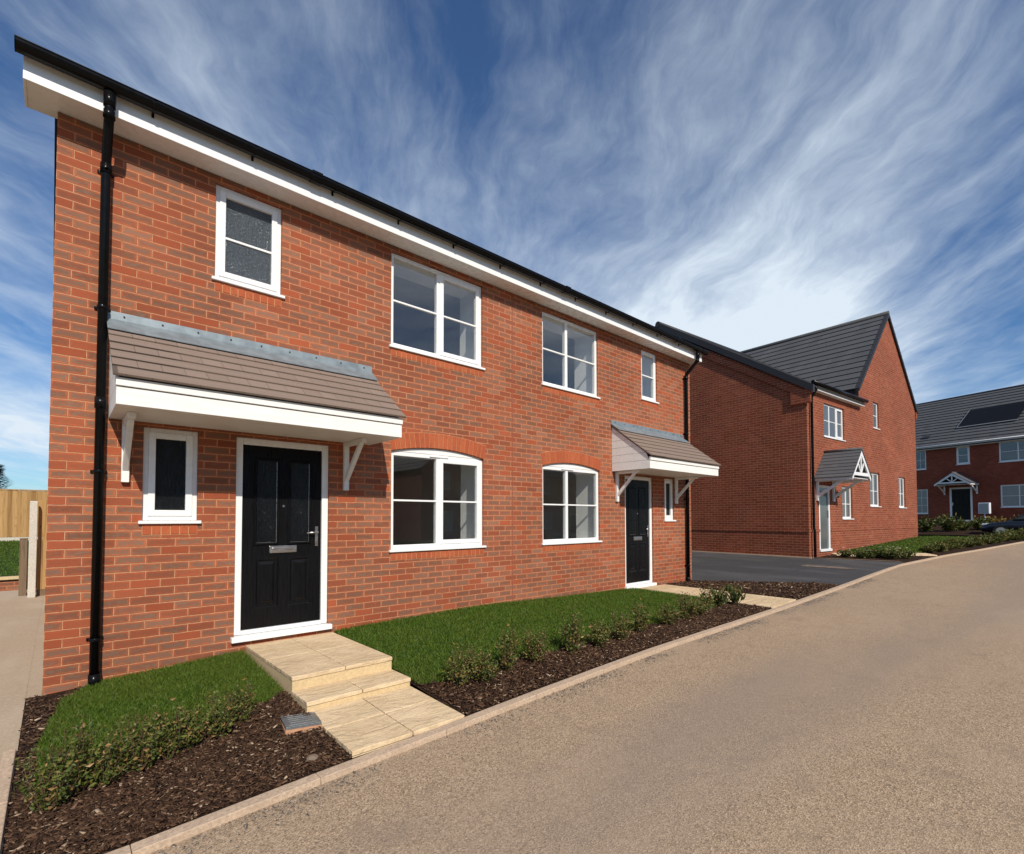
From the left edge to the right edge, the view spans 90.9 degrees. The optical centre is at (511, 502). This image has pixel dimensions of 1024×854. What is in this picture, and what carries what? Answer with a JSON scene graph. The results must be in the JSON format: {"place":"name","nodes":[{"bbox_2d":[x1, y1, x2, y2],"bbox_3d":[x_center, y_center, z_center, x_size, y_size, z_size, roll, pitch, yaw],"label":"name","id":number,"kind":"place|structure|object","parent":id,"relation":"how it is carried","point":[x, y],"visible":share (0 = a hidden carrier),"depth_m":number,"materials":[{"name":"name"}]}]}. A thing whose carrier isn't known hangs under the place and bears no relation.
{"place":"outdoors","nodes":[
{"label":"outdoors","id":0,"kind":"place"},
{"bbox_2d":[0,588,42,853],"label":"side path","id":1,"kind":"structure","parent":0,"point":[19,618],"depth_m":5.18,"materials":[{"name":"beige concrete"}]},
{"bbox_2d":[18,538,27,595],"bbox_3d":[-8.522,1.116,8.788,0.110,1.000,0.110,1,-2,-42],"label":"timber post","id":2,"kind":"object","parent":1,"relation":"on","point":[23,557],"visible":1,"depth_m":8.75,"materials":[{"name":"brown wood"}]},
{"bbox_2d":[27,501,37,597],"bbox_3d":[-8.195,0.791,8.621,0.100,1.648,0.100,1,-2,-42],"label":"fence post","id":3,"kind":"object","parent":1,"relation":"on","point":[32,555],"visible":1,"depth_m":8.59,"materials":[{"name":"wood"}]},
{"bbox_2d":[0,539,42,575],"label":"back lawn","id":4,"kind":"structure","parent":0,"point":[10,574],"depth_m":12.20,"materials":[{"name":"green plant"}]},
{"bbox_2d":[0,489,47,540],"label":"back fence","id":5,"kind":"object","parent":4,"relation":"on","point":[14,513],"visible":0.23,"depth_m":16.42,"materials":[{"name":"wood"}]},
{"bbox_2d":[26,596,44,698],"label":"side path","id":6,"kind":"structure","parent":0,"point":[35,684],"depth_m":4.98,"materials":[{"name":"beige concrete"}]},
{"bbox_2d":[36,500,46,595],"bbox_3d":[-8.191,0.787,8.834,0.182,1.680,0.050,1,-2,-42],"label":"side fence","id":7,"kind":"object","parent":6,"relation":"on","point":[41,557],"visible":0.57,"depth_m":8.80,"materials":[{"name":"brown wood"}]},
{"bbox_2d":[28,649,283,795],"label":"lawn","id":8,"kind":"structure","parent":0,"point":[93,702],"depth_m":4.06,"materials":[{"name":"green plant"}]},
{"bbox_2d":[305,686,463,757],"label":"paving","id":9,"kind":"structure","parent":0,"point":[356,727],"depth_m":3.79,"materials":[{"name":"beige stone"}]},
{"bbox_2d":[0,534,978,844],"bbox_3d":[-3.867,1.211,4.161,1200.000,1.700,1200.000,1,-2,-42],"label":"ground","id":10,"kind":"structure","parent":0,"point":[410,684],"depth_m":12.34,"materials":[{"name":"green plant"}]},
{"bbox_2d":[0,464,14,488],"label":"conifer tree","id":11,"kind":"object","parent":10,"relation":"on","point":[2,474],"visible":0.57,"depth_m":36.42,"materials":[{"name":"green plant"}]},
{"bbox_2d":[0,749,15,853],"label":"kerb","id":12,"kind":"structure","parent":10,"relation":"on","point":[6,767],"depth_m":2.92,"materials":[{"name":"concrete"}]},
{"bbox_2d":[0,576,18,590],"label":"retaining wall","id":13,"kind":"structure","parent":10,"relation":"on","point":[8,583],"depth_m":10.11,"materials":[{"name":"brick"}]},
{"bbox_2d":[2,686,351,853],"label":"bark mulch","id":14,"kind":"object","parent":10,"relation":"on","point":[163,810],"visible":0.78,"depth_m":2.95,"materials":[{"name":"brown wood"}]},
{"bbox_2d":[9,739,89,810],"bbox_3d":[-2.514,1.495,2.748,0.330,0.366,0.328,1,-2,-34],"label":"shrub","id":15,"kind":"object","parent":14,"relation":"on","point":[54,793],"visible":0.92,"depth_m":2.72,"materials":[{"name":"green plant"}]},
{"bbox_2d":[35,716,111,796],"bbox_3d":[-2.498,1.442,2.872,0.309,0.460,0.313,-1,-2,34],"label":"shrub","id":16,"kind":"object","parent":14,"relation":"on","point":[77,746],"visible":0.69,"depth_m":2.86,"materials":[{"name":"green plant"}]},
{"bbox_2d":[61,730,140,789],"bbox_3d":[-2.409,1.511,2.956,0.359,0.314,0.383,0,-2,11],"label":"shrub","id":17,"kind":"object","parent":14,"relation":"on","point":[112,774],"visible":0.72,"depth_m":2.95,"materials":[{"name":"green plant"}]},
{"bbox_2d":[104,707,171,773],"bbox_3d":[-2.298,1.469,3.106,0.346,0.384,0.345,1,-2,-42],"label":"shrub","id":18,"kind":"object","parent":14,"relation":"on","point":[147,744],"visible":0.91,"depth_m":3.08,"materials":[{"name":"green plant"}]},
{"bbox_2d":[144,698,190,761],"bbox_3d":[-2.197,1.455,3.241,0.271,0.397,0.267,-2,-2,44],"label":"shrub","id":19,"kind":"object","parent":14,"relation":"on","point":[169,750],"visible":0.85,"depth_m":3.21,"materials":[{"name":"green plant"}]},
{"bbox_2d":[158,704,211,747],"bbox_3d":[-2.156,1.495,3.352,0.363,0.297,0.340,0,-2,3],"label":"shrub","id":20,"kind":"object","parent":14,"relation":"on","point":[192,741],"visible":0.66,"depth_m":3.33,"materials":[{"name":"green plant"}]},
{"bbox_2d":[196,685,245,738],"bbox_3d":[-2.031,1.465,3.512,0.314,0.348,0.312,-1,-2,18],"label":"shrub","id":21,"kind":"object","parent":14,"relation":"on","point":[222,721],"visible":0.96,"depth_m":3.49,"materials":[{"name":"green plant"}]},
{"bbox_2d":[227,678,260,725],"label":"shrub","id":22,"kind":"object","parent":14,"relation":"on","point":[245,711],"visible":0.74,"depth_m":3.69,"materials":[{"name":"green plant"}]},
{"bbox_2d":[280,712,321,735],"bbox_3d":[-1.556,1.640,3.710,0.250,0.100,0.300,3,-6,-32],"label":"inspection cover","id":23,"kind":"object","parent":14,"relation":"on","point":[291,724],"visible":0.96,"depth_m":3.64,"materials":[{"name":"metal"}]},
{"bbox_2d":[306,754,317,760],"bbox_3d":[-1.284,1.638,3.239,0.073,0.043,0.063,0,-2,-6],"label":"stone","id":24,"kind":"object","parent":14,"relation":"on","point":[312,757],"visible":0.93,"depth_m":3.22,"materials":[{"name":"grey stone"}]},
{"bbox_2d":[245,632,410,711],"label":"entrance steps","id":25,"kind":"structure","parent":10,"relation":"on","point":[314,672],"depth_m":4.49,"materials":[{"name":"beige stone"}]},
{"bbox_2d":[14,34,720,693],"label":"semi detached house","id":26,"kind":"structure","parent":10,"relation":"on","point":[288,398],"depth_m":5.49,"materials":[{"name":"brick"}]},
{"bbox_2d":[138,427,201,523],"bbox_3d":[-3.254,-0.251,4.807,0.498,0.900,0.137,1,-2,-42],"label":"window","id":27,"kind":"structure","parent":26,"relation":"in","point":[170,457],"depth_m":4.81,"materials":[{"name":"white plastic"}]},
{"bbox_2d":[211,185,284,298],"bbox_3d":[-2.773,-2.730,5.317,0.700,1.005,0.137,1,-2,-42],"label":"window","id":28,"kind":"structure","parent":26,"relation":"in","point":[247,229],"depth_m":5.32,"materials":[{"name":"white plastic"}]},
{"bbox_2d":[230,437,331,643],"bbox_3d":[-2.477,0.375,5.474,1.026,2.094,0.165,1,-2,-42],"label":"door","id":29,"kind":"structure","parent":26,"relation":"in","point":[281,518],"depth_m":5.46,"materials":[{"name":"black plastic"}]},
{"bbox_2d":[389,253,484,370],"bbox_3d":[-1.003,-2.566,6.904,1.540,1.240,0.137,1,-2,-42],"label":"window","id":30,"kind":"structure","parent":26,"relation":"in","point":[439,277],"depth_m":6.92,"materials":[{"name":"white plastic"}]},
{"bbox_2d":[389,448,486,551],"bbox_3d":[-0.987,-0.047,6.840,1.545,1.360,0.137,1,-2,-42],"label":"window","id":31,"kind":"structure","parent":26,"relation":"in","point":[440,457],"depth_m":6.85,"materials":[{"name":"white plastic"}]},
{"bbox_2d":[541,312,600,398],"bbox_3d":[1.004,-2.512,8.709,1.500,1.235,0.137,1,-2,-42],"label":"window","id":32,"kind":"structure","parent":26,"relation":"in","point":[564,323],"depth_m":8.66,"materials":[{"name":"white plastic"}]},
{"bbox_2d":[541,463,601,544],"bbox_3d":[1.016,0.011,8.640,1.531,1.368,0.137,1,-2,-42],"label":"window","id":33,"kind":"structure","parent":26,"relation":"in","point":[565,467],"depth_m":8.59,"materials":[{"name":"white plastic"}]},
{"bbox_2d":[625,475,656,588],"bbox_3d":[2.493,0.567,9.941,1.020,2.180,0.165,1,-2,-42],"label":"door","id":34,"kind":"structure","parent":26,"relation":"in","point":[638,503],"depth_m":9.97,"materials":[{"name":"black plastic"}]},
{"bbox_2d":[641,350,658,403],"bbox_3d":[2.777,-2.568,10.306,0.630,1.030,0.137,1,-2,-42],"label":"window","id":35,"kind":"structure","parent":26,"relation":"in","point":[653,380],"depth_m":10.44,"materials":[{"name":"white plastic"}]},
{"bbox_2d":[664,479,675,521],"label":"window","id":36,"kind":"structure","parent":26,"relation":"in","point":[667,482],"depth_m":10.75,"materials":[{"name":"white plastic"}]},
{"bbox_2d":[105,541,1023,853],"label":"kerb","id":37,"kind":"structure","parent":10,"relation":"on","point":[163,839],"depth_m":3.42,"materials":[{"name":"concrete"}]},
{"bbox_2d":[392,602,771,716],"bbox_3d":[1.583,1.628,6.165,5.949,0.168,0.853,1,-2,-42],"label":"bark mulch","id":38,"kind":"object","parent":10,"relation":"on","point":[678,626],"visible":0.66,"depth_m":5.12,"materials":[{"name":"brown wood"}]},
{"bbox_2d":[442,641,480,685],"bbox_3d":[-0.447,1.423,4.449,0.345,0.384,0.346,0,-2,-15],"label":"shrub","id":39,"kind":"object","parent":38,"relation":"on","point":[463,677],"visible":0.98,"depth_m":4.42,"materials":[{"name":"green plant"}]},
{"bbox_2d":[466,649,503,681],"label":"shrub","id":40,"kind":"object","parent":38,"relation":"on","point":[485,673],"visible":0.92,"depth_m":4.47,"materials":[{"name":"green plant"}]},
{"bbox_2d":[491,624,524,672],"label":"shrub","id":41,"kind":"object","parent":38,"relation":"on","point":[508,659],"visible":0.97,"depth_m":4.75,"materials":[{"name":"green plant"}]},
{"bbox_2d":[521,626,550,662],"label":"shrub","id":42,"kind":"object","parent":38,"relation":"on","point":[534,653],"visible":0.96,"depth_m":4.98,"materials":[{"name":"green plant"}]},
{"bbox_2d":[557,607,591,653],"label":"shrub","id":43,"kind":"object","parent":38,"relation":"on","point":[572,645],"visible":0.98,"depth_m":5.28,"materials":[{"name":"green plant"}]},
{"bbox_2d":[582,618,615,646],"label":"shrub","id":44,"kind":"object","parent":38,"relation":"on","point":[598,639],"visible":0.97,"depth_m":5.54,"materials":[{"name":"green plant"}]},
{"bbox_2d":[608,609,633,639],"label":"shrub","id":45,"kind":"object","parent":38,"relation":"on","point":[622,628],"visible":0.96,"depth_m":5.80,"materials":[{"name":"green plant"}]},
{"bbox_2d":[628,598,653,631],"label":"shrub","id":46,"kind":"object","parent":38,"relation":"on","point":[641,617],"visible":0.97,"depth_m":6.14,"materials":[{"name":"green plant"}]},
{"bbox_2d":[655,602,686,624],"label":"shrub","id":47,"kind":"object","parent":38,"relation":"on","point":[668,617],"visible":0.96,"depth_m":6.58,"materials":[{"name":"green plant"}]},
{"bbox_2d":[674,592,700,619],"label":"shrub","id":48,"kind":"object","parent":38,"relation":"on","point":[689,614],"visible":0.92,"depth_m":6.96,"materials":[{"name":"green plant"}]},
{"bbox_2d":[688,595,711,614],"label":"shrub","id":49,"kind":"object","parent":38,"relation":"on","point":[700,611],"visible":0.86,"depth_m":7.26,"materials":[{"name":"green plant"}]},
{"bbox_2d":[697,583,716,611],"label":"shrub","id":50,"kind":"object","parent":38,"relation":"on","point":[708,600],"visible":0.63,"depth_m":7.52,"materials":[{"name":"green plant"}]},
{"bbox_2d":[710,588,728,607],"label":"shrub","id":51,"kind":"object","parent":38,"relation":"on","point":[720,599],"visible":0.88,"depth_m":7.87,"materials":[{"name":"green plant"}]},
{"bbox_2d":[722,583,745,604],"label":"shrub","id":52,"kind":"object","parent":38,"relation":"on","point":[734,597],"visible":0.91,"depth_m":8.04,"materials":[{"name":"green plant"}]},
{"bbox_2d":[666,580,838,599],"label":"bark mulch","id":53,"kind":"object","parent":10,"relation":"on","point":[805,586],"visible":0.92,"depth_m":10.02,"materials":[{"name":"brown wood"}]},
{"bbox_2d":[655,311,917,558],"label":"gabled house","id":54,"kind":"structure","parent":10,"relation":"on","point":[807,441],"depth_m":16.57,"materials":[{"name":"red brick"}]},
{"bbox_2d":[819,485,831,551],"bbox_3d":[9.386,0.464,15.161,0.810,1.975,0.120,1,-2,-37],"label":"door","id":55,"kind":"structure","parent":54,"relation":"in","point":[824,501],"depth_m":15.20,"materials":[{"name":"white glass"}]},
{"bbox_2d":[823,404,845,441],"bbox_3d":[10.036,-2.502,15.772,1.600,1.050,0.152,1,-2,-37],"label":"window","id":56,"kind":"structure","parent":54,"relation":"in","point":[833,429],"depth_m":15.84,"materials":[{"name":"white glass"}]},
{"bbox_2d":[842,486,853,519],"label":"window","id":57,"kind":"structure","parent":54,"relation":"in","point":[846,498],"depth_m":16.33,"materials":[{"name":"white glass"}]},
{"bbox_2d":[870,473,881,506],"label":"window","id":58,"kind":"structure","parent":54,"relation":"in","point":[874,481],"depth_m":17.83,"materials":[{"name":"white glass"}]},
{"bbox_2d":[873,403,879,429],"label":"window","id":59,"kind":"structure","parent":54,"relation":"in","point":[874,405],"depth_m":18.04,"materials":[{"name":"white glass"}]},
{"bbox_2d":[898,477,903,507],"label":"window","id":60,"kind":"structure","parent":54,"relation":"in","point":[901,485],"depth_m":19.55,"materials":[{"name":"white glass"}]},
{"bbox_2d":[817,555,920,561],"bbox_3d":[10.604,1.605,14.623,3.781,0.112,1.174,0,-2,-4],"label":"mulch bed","id":61,"kind":"object","parent":10,"relation":"on","point":[877,558],"visible":0.82,"depth_m":14.59,"materials":[{"name":"brown soil"}]},
{"bbox_2d":[836,547,855,556],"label":"flowering shrub","id":62,"kind":"object","parent":61,"relation":"on","point":[849,552],"visible":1,"depth_m":14.69,"materials":[{"name":"green plant"}]},
{"bbox_2d":[854,551,868,557],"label":"flowering shrub","id":63,"kind":"object","parent":61,"relation":"on","point":[859,554],"visible":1,"depth_m":14.58,"materials":[{"name":"green plant"}]},
{"bbox_2d":[858,545,879,557],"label":"flowering shrub","id":64,"kind":"object","parent":61,"relation":"on","point":[874,552],"visible":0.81,"depth_m":14.68,"materials":[{"name":"green plant"}]},
{"bbox_2d":[877,546,891,557],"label":"flowering shrub","id":65,"kind":"object","parent":61,"relation":"on","point":[879,555],"visible":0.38,"depth_m":14.74,"materials":[{"name":"green plant"}]},
{"bbox_2d":[880,548,905,558],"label":"flowering shrub","id":66,"kind":"object","parent":61,"relation":"on","point":[892,554],"visible":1,"depth_m":14.48,"materials":[{"name":"green plant"}]},
{"bbox_2d":[896,547,915,558],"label":"flowering shrub","id":67,"kind":"object","parent":61,"relation":"on","point":[908,554],"visible":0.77,"depth_m":14.65,"materials":[{"name":"green plant"}]},
{"bbox_2d":[918,522,992,535],"bbox_3d":[26.022,1.448,29.029,8.700,0.738,5.400,1,-2,-42],"label":"mulch bed","id":68,"kind":"object","parent":10,"relation":"on","point":[938,530],"visible":0.26,"depth_m":28.42,"materials":[{"name":"brown soil"}]},
{"bbox_2d":[918,515,939,531],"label":"tall shrub","id":69,"kind":"object","parent":68,"relation":"on","point":[924,525],"visible":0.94,"depth_m":29.07,"materials":[{"name":"green plant"}]},
{"bbox_2d":[936,513,965,531],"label":"tall shrub","id":70,"kind":"object","parent":68,"relation":"on","point":[948,524],"visible":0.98,"depth_m":28.69,"materials":[{"name":"green plant"}]},
{"bbox_2d":[958,520,971,530],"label":"tall shrub","id":71,"kind":"object","parent":68,"relation":"on","point":[966,526],"visible":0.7,"depth_m":28.84,"materials":[{"name":"green plant"}]},
{"bbox_2d":[968,515,992,529],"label":"tall shrub","id":72,"kind":"object","parent":68,"relation":"on","point":[978,523],"visible":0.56,"depth_m":29.02,"materials":[{"name":"green plant"}]},
{"bbox_2d":[978,503,990,519],"bbox_3d":[29.395,0.752,31.348,0.212,1.520,0.560,1,-2,-23],"label":"post box cabinet","id":73,"kind":"object","parent":68,"relation":"on","point":[984,508],"visible":0.98,"depth_m":31.28,"materials":[{"name":"grey metal"}]},
{"bbox_2d":[986,515,1006,522],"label":"yellow shrub","id":74,"kind":"object","parent":68,"relation":"on","point":[993,519],"visible":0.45,"depth_m":30.51,"materials":[{"name":"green plant"}]},
{"bbox_2d":[902,539,1023,562],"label":"mulch bed","id":75,"kind":"object","parent":10,"relation":"on","point":[957,550],"visible":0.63,"depth_m":17.33,"materials":[{"name":"brown soil"}]},
{"bbox_2d":[917,543,940,552],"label":"hedge shrub","id":76,"kind":"object","parent":75,"relation":"on","point":[930,548],"visible":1,"depth_m":16.11,"materials":[{"name":"green plant"}]},
{"bbox_2d":[929,540,953,551],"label":"hedge shrub","id":77,"kind":"object","parent":75,"relation":"on","point":[943,547],"visible":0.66,"depth_m":16.47,"materials":[{"name":"green plant"}]},
{"bbox_2d":[938,539,959,549],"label":"hedge shrub","id":78,"kind":"object","parent":75,"relation":"on","point":[954,546],"visible":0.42,"depth_m":17.06,"materials":[{"name":"green plant"}]},
{"bbox_2d":[948,537,974,548],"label":"hedge shrub","id":79,"kind":"object","parent":75,"relation":"on","point":[962,543],"visible":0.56,"depth_m":17.52,"materials":[{"name":"green plant"}]},
{"bbox_2d":[963,537,980,546],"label":"hedge shrub","id":80,"kind":"object","parent":75,"relation":"on","point":[973,544],"visible":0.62,"depth_m":18.03,"materials":[{"name":"green plant"}]},
{"bbox_2d":[969,535,995,545],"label":"hedge shrub","id":81,"kind":"object","parent":75,"relation":"on","point":[982,542],"visible":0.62,"depth_m":18.64,"materials":[{"name":"green plant"}]},
{"bbox_2d":[979,533,1005,543],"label":"hedge shrub","id":82,"kind":"object","parent":75,"relation":"on","point":[997,538],"visible":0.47,"depth_m":19.34,"materials":[{"name":"green plant"}]},
{"bbox_2d":[987,531,1010,542],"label":"hedge shrub","id":83,"kind":"object","parent":75,"relation":"on","point":[1003,536],"visible":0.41,"depth_m":19.97,"materials":[{"name":"green plant"}]},
{"bbox_2d":[993,530,1019,540],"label":"hedge shrub","id":84,"kind":"object","parent":75,"relation":"on","point":[1012,536],"visible":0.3,"depth_m":20.82,"materials":[{"name":"green plant"}]},
{"bbox_2d":[1004,527,1023,539],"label":"hedge shrub","id":85,"kind":"object","parent":75,"relation":"on","point":[1017,532],"visible":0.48,"depth_m":21.59,"materials":[{"name":"green plant"}]},
{"bbox_2d":[915,384,1023,521],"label":"house","id":86,"kind":"structure","parent":10,"relation":"on","point":[969,452],"depth_m":33.23,"materials":[{"name":"brick"}]},
{"bbox_2d":[916,451,926,469],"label":"window","id":87,"kind":"structure","parent":86,"relation":"in","point":[920,455],"depth_m":35.28,"materials":[{"name":"white plastic"}]},
{"bbox_2d":[917,489,927,513],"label":"window","id":88,"kind":"structure","parent":86,"relation":"in","point":[922,494],"depth_m":35.18,"materials":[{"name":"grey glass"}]},
{"bbox_2d":[949,487,973,520],"bbox_3d":[29.479,0.099,33.085,0.140,2.230,1.320,1,-2,-23],"label":"door","id":89,"kind":"structure","parent":86,"relation":"in","point":[961,501],"depth_m":33.08,"materials":[{"name":"metal"}]},
{"bbox_2d":[956,446,969,464],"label":"window","id":90,"kind":"structure","parent":86,"relation":"in","point":[962,453],"depth_m":33.03,"materials":[{"name":"white plastic"}]},
{"bbox_2d":[998,440,1023,462],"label":"window","id":91,"kind":"structure","parent":86,"relation":"in","point":[1012,451],"depth_m":30.80,"materials":[{"name":"white plastic"}]},
{"bbox_2d":[1000,484,1023,507],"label":"window","id":92,"kind":"structure","parent":86,"relation":"in","point":[1012,496],"depth_m":30.73,"materials":[{"name":"clear glass"}]},
{"bbox_2d":[0,0,1023,490],"label":"sky","id":93,"kind":"structure","parent":0,"point":[739,175],"materials":[{"name":"blue"}]},
{"bbox_2d":[333,587,728,683],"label":"lawn","id":94,"kind":"structure","parent":0,"point":[434,658],"depth_m":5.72,"materials":[{"name":"green plant"}]},
{"bbox_2d":[150,543,1023,853],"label":"road","id":95,"kind":"structure","parent":0,"point":[882,713],"depth_m":3.27,"materials":[{"name":"beige asphalt"}]},
{"bbox_2d":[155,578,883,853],"bbox_3d":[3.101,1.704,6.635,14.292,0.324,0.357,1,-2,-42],"label":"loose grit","id":96,"kind":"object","parent":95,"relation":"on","point":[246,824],"visible":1,"depth_m":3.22,"materials":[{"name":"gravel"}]},
{"bbox_2d":[981,514,1023,534],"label":"parked car","id":97,"kind":"object","parent":95,"relation":"on","point":[1016,523],"visible":0.75,"depth_m":26.03,"materials":[{"name":"blue paint"}]},
{"bbox_2d":[641,584,795,607],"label":"paving","id":98,"kind":"structure","parent":0,"point":[764,601],"depth_m":8.85,"materials":[{"name":"beige stone"}]},
{"bbox_2d":[692,552,903,584],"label":"driveway","id":99,"kind":"structure","parent":0,"point":[706,566],"depth_m":12.72,"materials":[{"name":"grey asphalt"}]},
{"bbox_2d":[692,551,811,558],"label":"kerb","id":100,"kind":"structure","parent":99,"relation":"on","point":[755,554],"depth_m":15.59,"materials":[{"name":"concrete"}]},
{"bbox_2d":[802,565,852,568],"bbox_3d":[8.055,1.631,12.862,1.227,0.041,0.377,-1,-2,33],"label":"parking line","id":101,"kind":"object","parent":99,"relation":"on","point":[827,566],"visible":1,"depth_m":12.92,"materials":[{"name":"grey paint"}]},
{"bbox_2d":[831,553,936,555],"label":"paving","id":102,"kind":"structure","parent":0,"point":[922,554],"depth_m":15.50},
{"bbox_2d":[844,535,1010,553],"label":"grass","id":103,"kind":"structure","parent":0,"point":[900,544],"depth_m":17.96,"materials":[{"name":"green plant"}]}
]}

